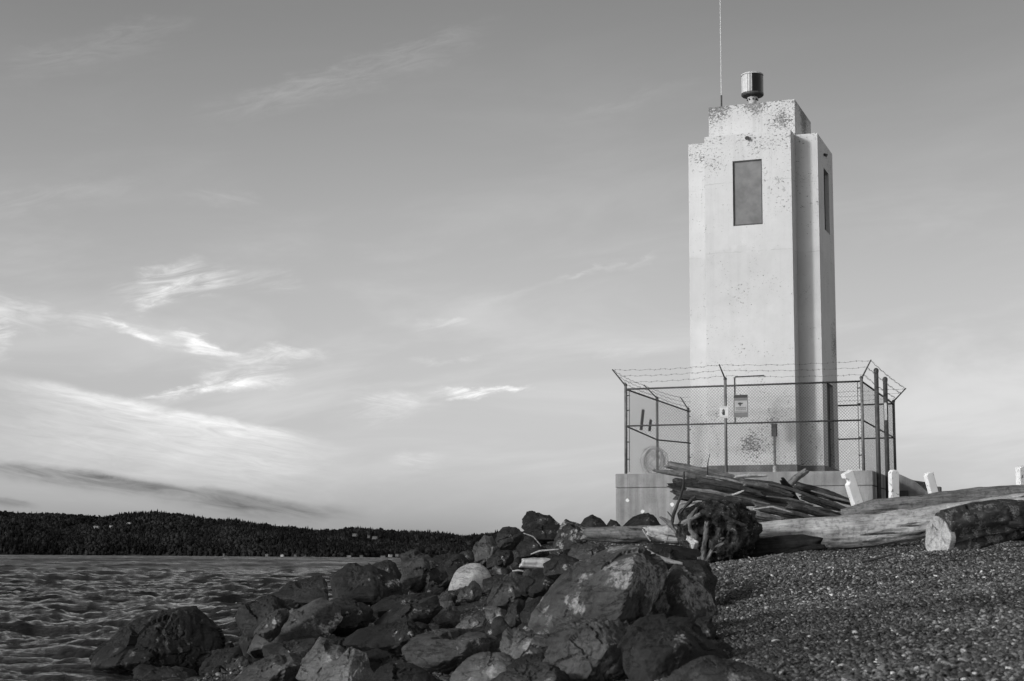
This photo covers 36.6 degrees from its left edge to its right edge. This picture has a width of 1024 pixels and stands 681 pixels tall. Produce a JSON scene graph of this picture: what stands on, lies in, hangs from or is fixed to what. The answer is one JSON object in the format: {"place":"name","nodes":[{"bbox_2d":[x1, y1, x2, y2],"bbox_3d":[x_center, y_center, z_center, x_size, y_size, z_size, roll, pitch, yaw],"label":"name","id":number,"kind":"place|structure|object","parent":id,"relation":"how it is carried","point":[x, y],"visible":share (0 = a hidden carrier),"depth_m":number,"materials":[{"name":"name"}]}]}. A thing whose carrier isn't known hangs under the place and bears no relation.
{"place":"outdoors","nodes":[
{"label":"outdoors","id":0,"kind":"place"},
{"bbox_2d":[0,555,408,680],"bbox_3d":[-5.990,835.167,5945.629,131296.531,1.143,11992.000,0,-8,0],"label":"water","id":1,"kind":"structure","parent":0,"point":[63,617],"depth_m":55.89,"materials":[{"name":"liquid"}]},
{"bbox_2d":[0,517,462,557],"bbox_3d":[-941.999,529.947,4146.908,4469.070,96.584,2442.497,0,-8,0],"label":"hills","id":2,"kind":"structure","parent":0,"point":[83,553],"depth_m":3006.98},
{"bbox_2d":[0,509,523,557],"bbox_3d":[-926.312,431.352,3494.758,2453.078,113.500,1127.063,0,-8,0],"label":"forest","id":3,"kind":"object","parent":2,"relation":"on","point":[227,537],"visible":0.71,"depth_m":3144.84,"materials":[{"name":"plant"}]},
{"bbox_2d":[0,0,1023,534],"label":"sky","id":4,"kind":"structure","parent":0,"point":[315,264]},
{"bbox_2d":[194,516,1023,680],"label":"ground","id":5,"kind":"structure","parent":0,"point":[469,609],"depth_m":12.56,"materials":[{"name":"gravel"}]},
{"bbox_2d":[89,605,225,675],"bbox_3d":[-4.625,4.003,20.325,1.789,1.025,1.352,0,-8,0],"label":"boulder","id":6,"kind":"object","parent":5,"relation":"on","point":[191,637],"visible":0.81,"depth_m":20.06,"materials":[{"name":"stone"}]},
{"bbox_2d":[132,664,197,680],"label":"boulder","id":7,"kind":"object","parent":5,"relation":"on","point":[143,672],"visible":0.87,"depth_m":18.53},
{"bbox_2d":[199,645,242,675],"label":"boulder","id":8,"kind":"object","parent":5,"relation":"on","point":[222,657],"visible":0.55,"depth_m":19.12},
{"bbox_2d":[230,656,250,669],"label":"riprap rock","id":9,"kind":"object","parent":5,"relation":"on","point":[241,661],"visible":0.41,"depth_m":16.84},
{"bbox_2d":[235,594,290,664],"bbox_3d":[-2.811,3.374,17.598,0.705,0.970,0.854,0,-8,0],"label":"boulder","id":10,"kind":"object","parent":5,"relation":"on","point":[250,616],"visible":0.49,"depth_m":17.49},
{"bbox_2d":[233,652,302,680],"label":"boulder","id":11,"kind":"object","parent":5,"relation":"on","point":[279,667],"visible":0.87,"depth_m":13.10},
{"bbox_2d":[254,608,289,641],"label":"boulder","id":12,"kind":"object","parent":5,"relation":"on","point":[269,627],"visible":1,"depth_m":15.85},
{"bbox_2d":[262,638,317,657],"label":"boulder","id":13,"kind":"object","parent":5,"relation":"on","point":[296,646],"visible":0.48,"depth_m":15.18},
{"bbox_2d":[247,597,342,658],"bbox_3d":[-2.399,3.074,16.381,0.840,0.700,0.972,-5,-9,32],"label":"boulder","id":14,"kind":"object","parent":5,"relation":"on","point":[320,617],"visible":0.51,"depth_m":16.32,"materials":[{"name":"stone"}]},
{"bbox_2d":[268,575,328,608],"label":"boulder","id":15,"kind":"object","parent":5,"relation":"on","point":[300,593],"visible":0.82,"depth_m":18.67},
{"bbox_2d":[296,636,345,680],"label":"boulder","id":16,"kind":"object","parent":5,"relation":"on","point":[323,654],"visible":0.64,"depth_m":12.10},
{"bbox_2d":[317,646,372,680],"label":"boulder","id":17,"kind":"object","parent":5,"relation":"on","point":[351,663],"visible":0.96,"depth_m":11.36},
{"bbox_2d":[331,597,373,636],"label":"boulder","id":18,"kind":"object","parent":5,"relation":"on","point":[355,614],"visible":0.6,"depth_m":16.80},
{"bbox_2d":[330,563,403,605],"bbox_3d":[-1.881,3.255,20.025,0.889,0.753,0.872,3,-8,-18],"label":"boulder","id":19,"kind":"object","parent":5,"relation":"on","point":[369,584],"visible":0.79,"depth_m":19.84,"materials":[{"name":"stone"}]},
{"bbox_2d":[363,648,407,672],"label":"boulder","id":20,"kind":"object","parent":5,"relation":"on","point":[377,658],"visible":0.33,"depth_m":12.57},
{"bbox_2d":[342,622,431,656],"bbox_3d":[-1.131,2.767,14.273,0.873,0.340,0.618,0,-8,0],"label":"boulder","id":21,"kind":"object","parent":5,"relation":"on","point":[379,636],"visible":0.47,"depth_m":14.18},
{"bbox_2d":[372,559,401,580],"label":"boulder","id":22,"kind":"object","parent":5,"relation":"on","point":[390,567],"visible":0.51,"depth_m":20.96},
{"bbox_2d":[364,662,442,680],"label":"boulder","id":23,"kind":"object","parent":5,"relation":"on","point":[405,671],"visible":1,"depth_m":10.18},
{"bbox_2d":[371,593,439,618],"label":"boulder","id":24,"kind":"object","parent":5,"relation":"on","point":[381,607],"visible":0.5,"depth_m":18.20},
{"bbox_2d":[374,595,442,624],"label":"boulder","id":25,"kind":"object","parent":5,"relation":"on","point":[427,610],"visible":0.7,"depth_m":16.91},
{"bbox_2d":[395,620,421,646],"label":"boulder","id":26,"kind":"object","parent":5,"relation":"on","point":[407,632],"visible":0.7,"depth_m":13.55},
{"bbox_2d":[400,549,441,592],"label":"boulder","id":27,"kind":"object","parent":5,"relation":"on","point":[420,571],"visible":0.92,"depth_m":22.82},
{"bbox_2d":[433,601,459,627],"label":"boulder","id":28,"kind":"object","parent":5,"relation":"on","point":[448,613],"visible":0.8,"depth_m":17.42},
{"bbox_2d":[401,628,499,673],"bbox_3d":[-0.490,2.517,12.528,0.802,0.369,0.566,0,-8,0],"label":"boulder","id":29,"kind":"object","parent":5,"relation":"on","point":[447,651],"visible":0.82,"depth_m":12.34,"materials":[{"name":"stone"}]},
{"bbox_2d":[432,553,468,589],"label":"boulder","id":30,"kind":"object","parent":5,"relation":"on","point":[450,564],"visible":0.58,"depth_m":24.84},
{"bbox_2d":[459,550,474,563],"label":"boulder","id":31,"kind":"object","parent":5,"relation":"on","point":[469,555],"visible":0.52,"depth_m":25.97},
{"bbox_2d":[448,563,490,593],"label":"boulder","id":32,"kind":"object","parent":5,"relation":"on","point":[466,575],"visible":0.73,"depth_m":20.91,"materials":[{"name":"stone"}]},
{"bbox_2d":[457,580,481,602],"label":"boulder","id":33,"kind":"object","parent":5,"relation":"on","point":[471,592],"visible":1,"depth_m":18.96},
{"bbox_2d":[456,614,486,628],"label":"boulder","id":34,"kind":"object","parent":5,"relation":"on","point":[474,621],"visible":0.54,"depth_m":16.16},
{"bbox_2d":[450,652,513,680],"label":"boulder","id":35,"kind":"object","parent":5,"relation":"on","point":[484,666],"visible":0.88,"depth_m":8.97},
{"bbox_2d":[472,535,499,566],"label":"boulder","id":36,"kind":"object","parent":5,"relation":"on","point":[485,547],"visible":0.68,"depth_m":26.87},
{"bbox_2d":[482,574,505,594],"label":"boulder","id":37,"kind":"object","parent":5,"relation":"on","point":[488,584],"visible":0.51,"depth_m":19.46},
{"bbox_2d":[484,606,506,620],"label":"boulder","id":38,"kind":"object","parent":5,"relation":"on","point":[492,613],"visible":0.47,"depth_m":16.57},
{"bbox_2d":[490,565,505,576],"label":"boulder","id":39,"kind":"object","parent":5,"relation":"on","point":[495,569],"visible":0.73,"depth_m":21.25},
{"bbox_2d":[485,616,511,641],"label":"riprap rock","id":40,"kind":"object","parent":5,"relation":"on","point":[497,626],"visible":0.3,"depth_m":13.38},
{"bbox_2d":[486,549,514,568],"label":"boulder","id":41,"kind":"object","parent":5,"relation":"on","point":[503,558],"visible":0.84,"depth_m":24.92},
{"bbox_2d":[487,571,527,609],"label":"boulder","id":42,"kind":"object","parent":5,"relation":"on","point":[505,592],"visible":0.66,"depth_m":17.49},
{"bbox_2d":[495,526,522,549],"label":"boulder","id":43,"kind":"object","parent":5,"relation":"on","point":[509,538],"visible":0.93,"depth_m":29.89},
{"bbox_2d":[504,599,525,628],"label":"boulder","id":44,"kind":"object","parent":5,"relation":"on","point":[514,611],"visible":0.49,"depth_m":16.14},
{"bbox_2d":[499,627,548,659],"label":"boulder","id":45,"kind":"object","parent":5,"relation":"on","point":[515,643],"visible":0.59,"depth_m":9.15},
{"bbox_2d":[506,652,544,669],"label":"boulder","id":46,"kind":"object","parent":5,"relation":"on","point":[528,658],"visible":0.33,"depth_m":8.40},
{"bbox_2d":[489,661,570,680],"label":"boulder","id":47,"kind":"object","parent":5,"relation":"on","point":[541,671],"visible":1,"depth_m":6.99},
{"bbox_2d":[516,536,544,557],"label":"boulder","id":48,"kind":"object","parent":5,"relation":"on","point":[526,547],"visible":0.83,"depth_m":26.88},
{"bbox_2d":[520,596,541,622],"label":"boulder","id":49,"kind":"object","parent":5,"relation":"on","point":[528,609],"visible":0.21,"depth_m":14.97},
{"bbox_2d":[519,569,556,598],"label":"boulder","id":50,"kind":"object","parent":5,"relation":"on","point":[535,583],"visible":0.58,"depth_m":17.28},
{"bbox_2d":[522,523,558,544],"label":"boulder","id":51,"kind":"object","parent":5,"relation":"on","point":[542,534],"visible":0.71,"depth_m":29.41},
{"bbox_2d":[521,511,559,529],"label":"boulder","id":52,"kind":"object","parent":5,"relation":"on","point":[529,518],"visible":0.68,"depth_m":30.93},
{"bbox_2d":[519,557,581,568],"bbox_3d":[0.457,2.397,16.600,0.767,0.126,0.123,2,-8,0],"label":"driftwood log","id":53,"kind":"object","parent":5,"relation":"on","point":[532,563],"visible":0.36,"depth_m":16.56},
{"bbox_2d":[543,554,578,578],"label":"boulder","id":54,"kind":"object","parent":5,"relation":"on","point":[556,567],"visible":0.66,"depth_m":15.45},
{"bbox_2d":[553,519,587,554],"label":"boulder","id":55,"kind":"object","parent":5,"relation":"on","point":[569,534],"visible":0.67,"depth_m":24.85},
{"bbox_2d":[542,617,629,680],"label":"boulder","id":56,"kind":"object","parent":5,"relation":"on","point":[582,649],"visible":0.75,"depth_m":7.27,"materials":[{"name":"stone"}]},
{"bbox_2d":[568,542,604,559],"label":"boulder","id":57,"kind":"object","parent":5,"relation":"on","point":[579,551],"visible":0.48,"depth_m":20.95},
{"bbox_2d":[581,514,606,526],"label":"boulder","id":58,"kind":"object","parent":5,"relation":"on","point":[592,520],"visible":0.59,"depth_m":32.95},
{"bbox_2d":[528,545,667,635],"bbox_3d":[0.552,1.589,9.615,0.720,0.640,0.725,-4,-9,28],"label":"boulder","id":59,"kind":"object","parent":5,"relation":"on","point":[622,583],"visible":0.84,"depth_m":9.39,"materials":[{"name":"stone"}]},
{"bbox_2d":[580,525,678,543],"bbox_3d":[1.629,2.569,20.496,1.463,0.258,0.218,3,-8,0],"label":"driftwood log","id":60,"kind":"object","parent":5,"relation":"on","point":[624,534],"visible":0.66,"depth_m":20.42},
{"bbox_2d":[623,513,660,525],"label":"boulder","id":61,"kind":"object","parent":5,"relation":"on","point":[644,519],"visible":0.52,"depth_m":30.95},
{"bbox_2d":[643,525,677,543],"bbox_3d":[2.016,2.504,20.005,0.672,0.233,0.206,9,-8,0],"label":"driftwood log","id":62,"kind":"object","parent":5,"relation":"on","point":[665,533],"visible":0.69,"depth_m":19.93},
{"bbox_2d":[647,549,682,564],"bbox_3d":[1.181,1.695,11.999,0.300,0.057,0.046,20,-8,0],"label":"driftwood stick","id":63,"kind":"object","parent":5,"relation":"on","point":[668,560],"visible":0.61,"depth_m":11.99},
{"bbox_2d":[650,547,685,570],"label":"boulder","id":64,"kind":"object","parent":5,"relation":"on","point":[670,553],"visible":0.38,"depth_m":12.60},
{"bbox_2d":[617,614,728,680],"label":"boulder","id":65,"kind":"object","parent":5,"relation":"on","point":[654,647],"visible":0.89,"depth_m":6.86,"materials":[{"name":"stone"}]},
{"bbox_2d":[650,543,700,559],"bbox_3d":[1.417,1.861,13.501,0.443,0.152,0.164,10,-8,0],"label":"driftwood log","id":66,"kind":"object","parent":5,"relation":"on","point":[689,553],"visible":0.41,"depth_m":13.44,"materials":[{"name":"grey wood"}]},
{"bbox_2d":[671,471,684,523],"bbox_3d":[2.405,2.296,22.400,0.082,0.833,0.066,13,0,33],"label":"driftwood stick","id":67,"kind":"object","parent":5,"relation":"on","point":[677,503],"visible":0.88,"depth_m":22.39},
{"bbox_2d":[648,564,718,621],"bbox_3d":[1.080,1.672,10.003,0.452,0.454,0.534,-6,-10,37],"label":"boulder","id":68,"kind":"object","parent":5,"relation":"on","point":[685,592],"visible":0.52,"depth_m":9.84,"materials":[{"name":"stone"}]},
{"bbox_2d":[676,559,717,601],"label":"boulder","id":69,"kind":"object","parent":5,"relation":"on","point":[700,570],"visible":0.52,"depth_m":12.14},
{"bbox_2d":[663,461,744,482],"bbox_3d":[3.597,2.296,25.490,2.238,0.202,0.162,16,-7,6],"label":"driftwood timber","id":70,"kind":"object","parent":5,"relation":"on","point":[679,466],"visible":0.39,"depth_m":25.50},
{"bbox_2d":[695,616,716,639],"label":"boulder","id":71,"kind":"object","parent":5,"relation":"on","point":[707,626],"visible":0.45,"depth_m":9.19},
{"bbox_2d":[659,495,762,562],"bbox_3d":[2.273,2.188,17.252,0.906,0.898,0.979,-7,-11,41],"label":"root ball","id":72,"kind":"object","parent":5,"relation":"on","point":[712,531],"visible":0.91,"depth_m":17.00,"materials":[{"name":"grey wood"}]},
{"bbox_2d":[685,487,743,500],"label":"driftwood timber","id":73,"kind":"object","parent":5,"relation":"on","point":[689,489],"visible":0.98,"depth_m":23.59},
{"bbox_2d":[710,639,734,651],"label":"boulder","id":74,"kind":"object","parent":5,"relation":"on","point":[724,646],"visible":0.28,"depth_m":7.39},
{"bbox_2d":[666,655,784,680],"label":"boulder","id":75,"kind":"object","parent":5,"relation":"on","point":[709,668],"visible":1,"depth_m":5.87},
{"bbox_2d":[667,478,804,501],"bbox_3d":[3.603,2.436,24.955,2.369,0.286,0.249,9,-9,-8],"label":"driftwood timber","id":76,"kind":"object","parent":5,"relation":"on","point":[677,483],"visible":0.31,"depth_m":24.80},
{"bbox_2d":[652,469,715,479],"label":"driftwood timber","id":77,"kind":"object","parent":76,"relation":"on","point":[688,475],"visible":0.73,"depth_m":25.18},
{"bbox_2d":[692,468,747,480],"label":"driftwood timber","id":78,"kind":"object","parent":76,"relation":"on","point":[719,474],"visible":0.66,"depth_m":25.01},
{"bbox_2d":[734,473,767,477],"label":"driftwood timber","id":79,"kind":"object","parent":76,"relation":"on","point":[751,475],"visible":1,"depth_m":24.90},
{"bbox_2d":[787,468,808,485],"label":"driftwood timber","id":80,"kind":"object","parent":76,"relation":"on","point":[795,478],"visible":0.73,"depth_m":24.89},
{"bbox_2d":[670,489,807,514],"bbox_3d":[3.577,2.507,24.096,2.257,0.254,0.208,8,-7,6],"label":"driftwood timber","id":81,"kind":"object","parent":5,"relation":"on","point":[687,495],"visible":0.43,"depth_m":24.06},
{"bbox_2d":[757,493,787,503],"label":"driftwood timber","id":82,"kind":"object","parent":81,"relation":"on","point":[775,500],"visible":0.49,"depth_m":23.95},
{"bbox_2d":[695,477,765,496],"bbox_3d":[3.378,2.253,23.891,1.138,0.125,0.120,12,-6,11],"label":"driftwood timber","id":83,"kind":"object","parent":82,"relation":"on","point":[719,483],"visible":0.97,"depth_m":23.86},
{"bbox_2d":[740,480,793,496],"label":"driftwood timber","id":84,"kind":"object","parent":82,"relation":"on","point":[758,485],"visible":0.9,"depth_m":24.39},
{"bbox_2d":[780,477,799,500],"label":"driftwood timber","id":85,"kind":"object","parent":84,"relation":"on","point":[783,481],"visible":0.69,"depth_m":24.54,"materials":[{"name":"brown wood"}]},
{"bbox_2d":[799,495,846,510],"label":"driftwood timber","id":86,"kind":"object","parent":82,"relation":"on","point":[829,504],"visible":0.59,"depth_m":24.07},
{"bbox_2d":[615,470,885,525],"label":"concrete platform","id":87,"kind":"structure","parent":5,"relation":"on","point":[649,493],"depth_m":35.68,"materials":[{"name":"grey concrete"}]},
{"bbox_2d":[639,445,668,472],"bbox_3d":[3.416,2.924,37.280,0.719,0.799,0.719,-3,-9,21],"label":"wire coil","id":88,"kind":"object","parent":87,"relation":"on","point":[655,457],"visible":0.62,"depth_m":37.26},
{"bbox_2d":[612,359,905,474],"bbox_3d":[6.260,2.163,38.109,6.170,2.478,6.384,-3,-9,21],"label":"chain link fence","id":89,"kind":"object","parent":87,"relation":"on","point":[862,404],"visible":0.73,"depth_m":35.78,"materials":[{"name":"metal"}]},
{"bbox_2d":[734,394,747,417],"bbox_3d":[5.245,1.502,35.475,0.330,0.559,0.026,-3,-9,21],"label":"warning sign","id":90,"kind":"object","parent":89,"relation":"attached to","point":[740,406],"visible":1,"depth_m":35.47,"materials":[{"name":"metal"}]},
{"bbox_2d":[688,99,839,471],"bbox_3d":[6.286,-1.172,38.530,3.325,9.200,3.344,-3,-9,21],"label":"lighthouse","id":91,"kind":"object","parent":87,"relation":"on","point":[761,256],"visible":0.91,"depth_m":37.25,"materials":[{"name":"paint"}]},
{"bbox_2d":[720,0,721,105],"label":"whip antenna","id":92,"kind":"object","parent":91,"relation":"on","point":[720,52],"visible":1,"depth_m":38.95,"materials":[{"name":"metal"}]},
{"bbox_2d":[733,159,762,225],"bbox_3d":[5.707,-3.576,37.479,0.720,1.600,0.050,-3,-9,21],"label":"window","id":93,"kind":"structure","parent":91,"relation":"in","point":[747,174],"depth_m":37.47,"materials":[{"name":"glass"}]},
{"bbox_2d":[741,71,763,103],"bbox_3d":[6.002,-6.241,38.644,0.553,0.891,0.553,1,-8,-4],"label":"beacon lantern","id":94,"kind":"object","parent":91,"relation":"on","point":[752,86],"visible":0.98,"depth_m":38.46,"materials":[{"name":"paint"}]},
{"bbox_2d":[827,385,831,466],"bbox_3d":[7.660,2.075,37.562,0.081,2.020,0.900,-3,-9,21],"label":"door","id":95,"kind":"structure","parent":91,"relation":"in","point":[828,392],"depth_m":37.81,"materials":[{"name":"metal"}]},
{"bbox_2d":[771,424,776,471],"bbox_3d":[5.995,2.458,35.340,0.120,1.120,0.100,-3,-9,21],"label":"standpipe","id":96,"kind":"object","parent":87,"relation":"on","point":[774,444],"visible":0.88,"depth_m":35.34,"materials":[{"name":"metal"}]},
{"bbox_2d":[750,510,784,520],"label":"driftwood timber","id":97,"kind":"object","parent":5,"relation":"on","point":[762,516],"visible":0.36,"depth_m":22.80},
{"bbox_2d":[751,501,812,518],"bbox_3d":[4.165,2.633,23.744,1.120,0.150,0.148,14,-12,-18],"label":"driftwood timber","id":98,"kind":"object","parent":5,"relation":"on","point":[792,515],"visible":0.72,"depth_m":23.68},
{"bbox_2d":[766,496,812,505],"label":"driftwood timber","id":99,"kind":"object","parent":98,"relation":"on","point":[791,499],"visible":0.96,"depth_m":23.73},
{"bbox_2d":[748,534,827,557],"bbox_3d":[2.914,2.334,17.374,1.260,0.263,0.282,-9,-10,16],"label":"log","id":100,"kind":"object","parent":5,"relation":"on","point":[785,544],"visible":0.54,"depth_m":17.24,"materials":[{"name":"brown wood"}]},
{"bbox_2d":[768,482,820,500],"bbox_3d":[4.359,2.321,23.890,0.850,0.081,0.073,16,-4,15],"label":"driftwood timber","id":101,"kind":"object","parent":5,"relation":"on","point":[805,494],"visible":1,"depth_m":23.86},
{"bbox_2d":[783,501,834,516],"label":"driftwood timber","id":102,"kind":"object","parent":5,"relation":"on","point":[794,506],"visible":0.41,"depth_m":23.36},
{"bbox_2d":[802,504,838,516],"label":"driftwood timber","id":103,"kind":"object","parent":5,"relation":"on","point":[818,511],"visible":0.59,"depth_m":22.81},
{"bbox_2d":[793,482,850,505],"bbox_3d":[5.188,2.522,25.091,1.378,0.167,0.157,17,-5,9],"label":"driftwood timber","id":104,"kind":"object","parent":5,"relation":"on","point":[803,487],"visible":0.58,"depth_m":25.09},
{"bbox_2d":[841,470,862,505],"bbox_3d":[5.371,2.598,24.001,0.556,1.175,0.162,4,-9,-23],"label":"white post","id":105,"kind":"object","parent":5,"relation":"on","point":[853,491],"visible":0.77,"depth_m":23.94,"materials":[{"name":"paint"}]},
{"bbox_2d":[873,368,881,498],"bbox_3d":[8.130,2.300,34.388,0.116,3.400,0.116,-3,-9,21],"label":"tall pipe post","id":106,"kind":"object","parent":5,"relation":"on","point":[877,427],"visible":0.87,"depth_m":34.39,"materials":[{"name":"metal"}]},
{"bbox_2d":[882,377,889,497],"bbox_3d":[8.647,2.508,35.703,0.120,3.360,0.122,-3,-9,21],"label":"tall pipe post","id":107,"kind":"object","parent":5,"relation":"on","point":[886,422],"visible":0.89,"depth_m":35.73,"materials":[{"name":"metal"}]},
{"bbox_2d":[759,493,1023,549],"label":"driftwood log","id":108,"kind":"object","parent":5,"relation":"on","point":[853,531],"visible":0.57,"depth_m":18.07,"materials":[{"name":"wood"}]},
{"bbox_2d":[888,470,898,497],"bbox_3d":[5.926,2.599,24.002,0.180,1.190,0.298,0,-8,0],"label":"white post","id":109,"kind":"object","parent":5,"relation":"on","point":[893,483],"visible":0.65,"depth_m":23.95,"materials":[{"name":"paint"}]},
{"bbox_2d":[899,474,941,496],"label":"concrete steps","id":110,"kind":"structure","parent":5,"relation":"on","point":[909,487],"depth_m":37.09,"materials":[{"name":"concrete"}]},
{"bbox_2d":[924,472,937,493],"bbox_3d":[6.589,2.561,24.002,0.437,1.051,0.134,4,-9,-27],"label":"white post","id":111,"kind":"object","parent":5,"relation":"on","point":[930,482],"visible":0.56,"depth_m":23.95,"materials":[{"name":"paint"}]},
{"bbox_2d":[841,485,1023,514],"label":"driftwood log","id":112,"kind":"object","parent":5,"relation":"on","point":[872,506],"visible":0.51,"depth_m":20.38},
{"bbox_2d":[925,499,1023,550],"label":"cut log","id":113,"kind":"object","parent":5,"relation":"on","point":[977,524],"visible":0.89,"depth_m":14.97,"materials":[{"name":"grey wood"}]},
{"bbox_2d":[1006,516,1023,537],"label":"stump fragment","id":114,"kind":"object","parent":113,"relation":"on","point":[1017,523],"visible":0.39,"depth_m":15.05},
{"bbox_2d":[1015,465,1023,484],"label":"white post","id":115,"kind":"object","parent":5,"relation":"on","point":[1019,471],"visible":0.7,"depth_m":21.94,"materials":[{"name":"paint"}]},
{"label":"driftwood timber","id":116,"kind":"object","parent":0,"visible":0},
{"bbox_2d":[699,491,769,504],"bbox_3d":[3.377,2.361,23.423,1.126,0.069,0.040,11,-9,-3],"label":"driftwood timber","id":117,"kind":"object","parent":116,"relation":"on","point":[739,496],"visible":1,"depth_m":23.41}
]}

